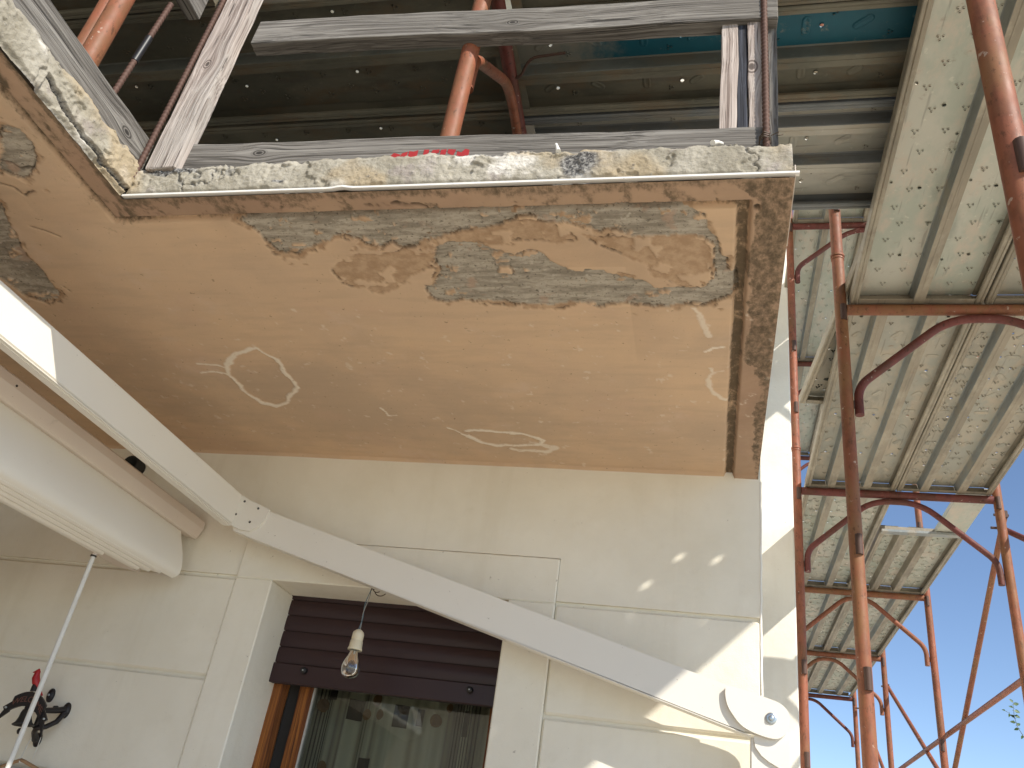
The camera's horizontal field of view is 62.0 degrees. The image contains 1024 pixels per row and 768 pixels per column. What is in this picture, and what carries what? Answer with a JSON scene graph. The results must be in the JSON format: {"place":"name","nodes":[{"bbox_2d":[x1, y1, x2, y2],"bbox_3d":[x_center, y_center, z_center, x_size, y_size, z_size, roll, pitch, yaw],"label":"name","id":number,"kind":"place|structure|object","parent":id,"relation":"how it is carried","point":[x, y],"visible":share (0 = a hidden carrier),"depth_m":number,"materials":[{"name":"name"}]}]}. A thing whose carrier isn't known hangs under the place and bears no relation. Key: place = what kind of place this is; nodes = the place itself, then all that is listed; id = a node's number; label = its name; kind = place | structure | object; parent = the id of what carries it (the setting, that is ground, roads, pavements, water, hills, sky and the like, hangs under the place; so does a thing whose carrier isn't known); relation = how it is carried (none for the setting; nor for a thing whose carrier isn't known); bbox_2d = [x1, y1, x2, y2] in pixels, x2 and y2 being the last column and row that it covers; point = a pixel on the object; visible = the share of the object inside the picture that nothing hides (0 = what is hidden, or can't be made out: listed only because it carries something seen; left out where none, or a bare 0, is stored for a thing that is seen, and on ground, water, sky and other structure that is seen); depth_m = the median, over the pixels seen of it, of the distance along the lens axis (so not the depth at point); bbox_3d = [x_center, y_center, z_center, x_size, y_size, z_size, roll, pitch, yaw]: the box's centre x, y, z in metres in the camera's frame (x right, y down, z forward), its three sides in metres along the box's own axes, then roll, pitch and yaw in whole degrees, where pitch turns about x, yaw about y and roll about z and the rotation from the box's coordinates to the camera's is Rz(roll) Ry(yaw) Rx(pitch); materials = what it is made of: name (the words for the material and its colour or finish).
{"place":"outdoors","nodes":[
{"label":"outdoors","id":0,"kind":"place"},
{"bbox_2d":[792,210,1023,767],"label":"sky","id":1,"kind":"structure","parent":0,"point":[958,592],"materials":[{"name":"blue"}]},
{"bbox_2d":[1002,699,1023,738],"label":"leafy twig","id":2,"kind":"object","parent":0,"point":[1017,716],"visible":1,"depth_m":4.99,"materials":[{"name":"green plant"}]},
{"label":"ground","id":3,"kind":"structure","parent":0,"visible":0},
{"bbox_2d":[0,0,799,767],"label":"house","id":4,"kind":"structure","parent":3,"relation":"on","point":[550,384],"depth_m":2.79,"materials":[{"name":"beige paint"}]},
{"bbox_2d":[0,758,38,767],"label":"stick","id":5,"kind":"object","parent":4,"relation":"attached to","point":[27,763],"visible":0.86,"depth_m":2.87,"materials":[{"name":"brown wood"}]},
{"bbox_2d":[0,669,70,746],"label":"door bell","id":6,"kind":"object","parent":4,"relation":"attached to","point":[41,709],"depth_m":2.94,"materials":[{"name":"black metal"}]},
{"bbox_2d":[19,738,40,762],"bbox_3d":[-1.657,1.252,2.939,0.035,0.110,0.113,16,-30,-12],"label":"pull string","id":7,"kind":"object","parent":6,"relation":"hanging from","point":[26,747],"visible":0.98,"depth_m":2.95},
{"bbox_2d":[77,0,108,44],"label":"bent tube","id":8,"kind":"object","parent":4,"relation":"on","point":[91,21],"visible":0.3,"depth_m":2.23,"materials":[{"name":"orange metal"}]},
{"bbox_2d":[0,364,204,577],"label":"awning cassette","id":9,"kind":"object","parent":4,"relation":"attached to","point":[63,474],"visible":1,"depth_m":2.69,"materials":[{"name":"white metal"}]},
{"bbox_2d":[5,551,96,767],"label":"crank rod","id":10,"kind":"object","parent":9,"relation":"hanging from","point":[93,555],"visible":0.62,"depth_m":2.70,"materials":[{"name":"white metal"}]},
{"bbox_2d":[83,0,135,66],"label":"scaffold post","id":11,"kind":"object","parent":4,"relation":"on","point":[104,30],"depth_m":2.17,"materials":[{"name":"orange metal"}]},
{"bbox_2d":[125,456,145,473],"bbox_3d":[-1.560,0.339,3.515,0.068,0.068,0.060,1,-31,14],"label":"pipe stub","id":12,"kind":"object","parent":4,"relation":"attached to","point":[136,463],"visible":0.56,"depth_m":3.51,"materials":[{"name":"black plastic"}]},
{"bbox_2d":[113,2,173,93],"bbox_3d":[-0.997,-0.828,2.227,0.020,0.551,0.048,-17,-39,38],"label":"rebar","id":13,"kind":"object","parent":4,"relation":"on","point":[138,54],"visible":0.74,"depth_m":2.26,"materials":[{"name":"metal"}]},
{"bbox_2d":[133,0,226,176],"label":"rebar","id":14,"kind":"object","parent":4,"relation":"on","point":[177,91],"visible":0.98,"depth_m":2.35,"materials":[{"name":"brown metal"}]},
{"bbox_2d":[341,588,384,678],"bbox_3d":[-0.508,0.835,2.956,0.101,0.368,0.066,12,-30,-6],"label":"light bulb","id":15,"kind":"object","parent":4,"relation":"hanging from","point":[355,645],"visible":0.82,"depth_m":2.90,"materials":[{"name":"clear glass"}]},
{"bbox_2d":[252,683,492,767],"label":"window","id":16,"kind":"structure","parent":4,"relation":"in","point":[293,732],"depth_m":3.12,"materials":[{"name":"brown wood"}]},
{"bbox_2d":[269,685,489,767],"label":"curtain","id":17,"kind":"object","parent":4,"relation":"hanging from","point":[353,730],"visible":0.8,"depth_m":3.19,"materials":[{"name":"fabric"}]},
{"bbox_2d":[13,0,782,172],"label":"wooden railing","id":18,"kind":"object","parent":4,"relation":"on","point":[736,24],"visible":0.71,"depth_m":2.19,"materials":[{"name":"grey wood"}]},
{"bbox_2d":[440,0,526,135],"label":"scaffold portal","id":19,"kind":"object","parent":4,"relation":"on","point":[471,62],"visible":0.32,"depth_m":2.38,"materials":[{"name":"metal"}]},
{"bbox_2d":[51,0,217,19],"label":"scaffold plank","id":20,"kind":"object","parent":19,"relation":"on","point":[71,9],"visible":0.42,"depth_m":2.90,"materials":[{"name":"metal"}]},
{"bbox_2d":[64,0,507,129],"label":"scaffold plank","id":21,"kind":"object","parent":19,"relation":"on","point":[307,87],"visible":0.54,"depth_m":3.04,"materials":[{"name":"metal"}]},
{"bbox_2d":[142,109,511,169],"bbox_3d":[-0.802,-0.872,3.442,1.795,0.051,0.500,1,-31,14],"label":"scaffold plank","id":22,"kind":"object","parent":19,"relation":"on","point":[493,122],"visible":0.17,"depth_m":3.23,"materials":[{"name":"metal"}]},
{"bbox_2d":[515,51,565,79],"bbox_3d":[0.067,-1.050,2.804,0.234,0.033,0.039,-12,-36,32],"label":"hook rod","id":23,"kind":"object","parent":19,"relation":"attached to","point":[537,57],"visible":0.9,"depth_m":2.78,"materials":[{"name":"metal"}]},
{"bbox_2d":[510,0,848,8],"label":"scaffold plank","id":24,"kind":"object","parent":19,"relation":"on","point":[518,4],"visible":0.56,"depth_m":2.65,"materials":[{"name":"metal"}]},
{"bbox_2d":[513,0,918,115],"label":"scaffold plank","id":25,"kind":"object","parent":19,"relation":"on","point":[853,49],"visible":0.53,"depth_m":2.77,"materials":[{"name":"metal"}]},
{"bbox_2d":[524,96,957,209],"bbox_3d":[0.941,-0.813,3.058,1.750,0.051,0.512,1,-31,14],"label":"scaffold plank","id":26,"kind":"object","parent":19,"relation":"on","point":[837,155],"visible":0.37,"depth_m":3.00,"materials":[{"name":"metal"}]},
{"bbox_2d":[760,0,769,146],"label":"rebar","id":27,"kind":"object","parent":4,"relation":"on","point":[765,78],"visible":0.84,"depth_m":2.01,"materials":[{"name":"brown metal"}]},
{"bbox_2d":[808,692,860,767],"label":"scaffold portal","id":28,"kind":"object","parent":3,"relation":"on","point":[855,738],"visible":0.38,"depth_m":9.14,"materials":[{"name":"metal"}]},
{"bbox_2d":[807,650,893,767],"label":"scaffold portal","id":29,"kind":"object","parent":3,"relation":"on","point":[884,709],"visible":0.52,"depth_m":7.65,"materials":[{"name":"metal"}]},
{"bbox_2d":[807,646,824,687],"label":"scaffold plank","id":30,"kind":"object","parent":29,"relation":"on","point":[812,670],"visible":0.09,"depth_m":8.51,"materials":[{"name":"metal"}]},
{"bbox_2d":[800,456,873,513],"bbox_3d":[3.076,1.391,8.473,1.018,1.999,0.062,1,-31,14],"label":"scaffold portal","id":31,"kind":"object","parent":29,"relation":"on","point":[804,458],"visible":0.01,"depth_m":8.84,"materials":[{"name":"metal"}]},
{"bbox_2d":[798,361,824,455],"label":"scaffold plank","id":32,"kind":"object","parent":31,"relation":"on","point":[809,415],"visible":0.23,"depth_m":8.30,"materials":[{"name":"metal"}]},
{"bbox_2d":[808,647,878,696],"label":"scaffold plank","id":33,"kind":"object","parent":29,"relation":"on","point":[837,679],"visible":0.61,"depth_m":8.80,"materials":[{"name":"metal"}]},
{"bbox_2d":[855,707,884,767],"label":"brace tube","id":34,"kind":"object","parent":29,"relation":"attached to","point":[880,761],"visible":0.16,"depth_m":7.99,"materials":[{"name":"metal"}]},
{"bbox_2d":[881,684,938,767],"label":"brace tube","id":35,"kind":"object","parent":29,"relation":"attached to","point":[916,734],"visible":0.84,"depth_m":6.73,"materials":[{"name":"metal"}]},
{"bbox_2d":[805,586,948,767],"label":"scaffold portal","id":36,"kind":"object","parent":3,"relation":"on","point":[931,660],"visible":0.43,"depth_m":6.10,"materials":[{"name":"metal"}]},
{"bbox_2d":[805,583,851,651],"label":"scaffold plank","id":37,"kind":"object","parent":36,"relation":"on","point":[819,634],"visible":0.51,"depth_m":7.10,"materials":[{"name":"metal"}]},
{"bbox_2d":[797,361,922,527],"bbox_3d":[2.729,0.451,6.942,1.018,1.999,0.062,1,-31,14],"label":"scaffold portal","id":38,"kind":"object","parent":36,"relation":"on","point":[918,517],"visible":0.02,"depth_m":6.53,"materials":[{"name":"metal"}]},
{"bbox_2d":[826,588,922,656],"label":"scaffold plank","id":39,"kind":"object","parent":36,"relation":"on","point":[883,629],"visible":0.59,"depth_m":7.10,"materials":[{"name":"metal"}]},
{"bbox_2d":[865,525,962,594],"bbox_3d":[2.664,1.214,5.795,0.488,0.051,1.157,1,-31,14],"label":"scaffold plank","id":40,"kind":"object","parent":36,"relation":"on","point":[896,563],"visible":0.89,"depth_m":5.77,"materials":[{"name":"metal"}]},
{"bbox_2d":[898,678,1020,767],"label":"brace tube","id":41,"kind":"object","parent":36,"relation":"attached to","point":[1004,693],"visible":0.89,"depth_m":5.20,"materials":[{"name":"metal"}]},
{"bbox_2d":[952,510,1008,767],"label":"brace tube","id":42,"kind":"object","parent":36,"relation":"attached to","point":[983,623],"visible":0.72,"depth_m":5.14,"materials":[{"name":"metal"}]},
{"bbox_2d":[791,446,1023,767],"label":"scaffold portal","id":43,"kind":"object","parent":3,"relation":"on","point":[1006,576],"visible":0.88,"depth_m":4.65,"materials":[{"name":"metal"}]},
{"bbox_2d":[802,484,891,588],"bbox_3d":[2.116,1.044,5.653,0.488,0.051,1.777,1,-31,14],"label":"scaffold plank","id":44,"kind":"object","parent":43,"relation":"on","point":[830,561],"visible":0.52,"depth_m":5.56,"materials":[{"name":"metal"}]},
{"bbox_2d":[786,213,978,445],"bbox_3d":[2.346,-0.468,5.459,1.110,1.999,0.062,1,-31,14],"label":"scaffold portal","id":45,"kind":"object","parent":43,"relation":"on","point":[855,227],"visible":0.34,"depth_m":5.65,"materials":[{"name":"metal"}]},
{"bbox_2d":[784,221,863,360],"bbox_3d":[2.368,-0.672,6.650,0.488,0.051,1.777,1,-31,14],"label":"scaffold plank","id":46,"kind":"object","parent":45,"relation":"on","point":[814,298],"visible":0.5,"depth_m":6.54,"materials":[{"name":"metal"}]},
{"bbox_2d":[805,296,975,490],"bbox_3d":[1.774,0.125,4.159,0.488,0.051,1.782,1,-31,14],"label":"scaffold plank","id":47,"kind":"object","parent":43,"relation":"on","point":[889,431],"visible":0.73,"depth_m":4.07,"materials":[{"name":"metal"}]},
{"bbox_2d":[880,489,988,538],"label":"plank","id":48,"kind":"object","parent":43,"relation":"attached to","point":[961,516],"visible":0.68,"depth_m":5.08,"materials":[{"name":"beige wood"}]},
{"bbox_2d":[896,302,1023,495],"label":"scaffold plank","id":49,"kind":"object","parent":43,"relation":"on","point":[944,456],"visible":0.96,"depth_m":4.14,"materials":[{"name":"metal"}]},
{"bbox_2d":[990,526,1023,541],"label":"brace tube","id":50,"kind":"object","parent":43,"relation":"attached to","point":[1015,534],"visible":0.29,"depth_m":4.54,"materials":[{"name":"metal"}]},
{"bbox_2d":[830,252,1023,767],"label":"scaffold portal","id":51,"kind":"object","parent":3,"relation":"on","point":[981,313],"visible":1,"depth_m":3.22,"materials":[{"name":"metal"}]},
{"bbox_2d":[820,24,842,253],"bbox_3d":[2.013,-1.387,3.960,1.096,1.999,0.062,1,-31,14],"label":"scaffold portal","id":52,"kind":"object","parent":51,"relation":"on","point":[835,230],"visible":0.11,"depth_m":3.63,"materials":[{"name":"metal"}]},
{"bbox_2d":[792,71,869,223],"bbox_3d":[2.029,-1.591,5.154,0.488,0.051,1.782,1,-31,14],"label":"scaffold plank","id":53,"kind":"object","parent":52,"relation":"on","point":[822,216],"visible":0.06,"depth_m":5.87,"materials":[{"name":"metal"}]},
{"bbox_2d":[799,179,997,403],"bbox_3d":[1.604,-0.314,3.559,0.470,0.051,1.600,4,-30,8],"label":"scaffold plank","id":54,"kind":"object","parent":51,"relation":"on","point":[816,381],"visible":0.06,"depth_m":3.98,"materials":[{"name":"metal"}]},
{"bbox_2d":[966,0,1023,291],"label":"scaffold portal","id":55,"kind":"object","parent":3,"relation":"on","point":[1004,113],"visible":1,"depth_m":1.49,"materials":[{"name":"metal"}]},
{"bbox_2d":[849,0,1023,303],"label":"scaffold plank","id":56,"kind":"object","parent":55,"relation":"on","point":[934,156],"visible":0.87,"depth_m":2.87,"materials":[{"name":"metal"}]},
{"bbox_2d":[984,238,1023,303],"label":"scaffold plank","id":57,"kind":"object","parent":55,"relation":"on","point":[1006,287],"visible":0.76,"depth_m":3.26,"materials":[{"name":"metal"}]},
{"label":"terrace floor","id":58,"kind":"structure","parent":0,"visible":0},
{"bbox_2d":[0,280,789,767],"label":"awning support","id":59,"kind":"object","parent":58,"relation":"on","point":[36,344],"visible":1,"depth_m":2.65,"materials":[{"name":"white metal"}]}
]}

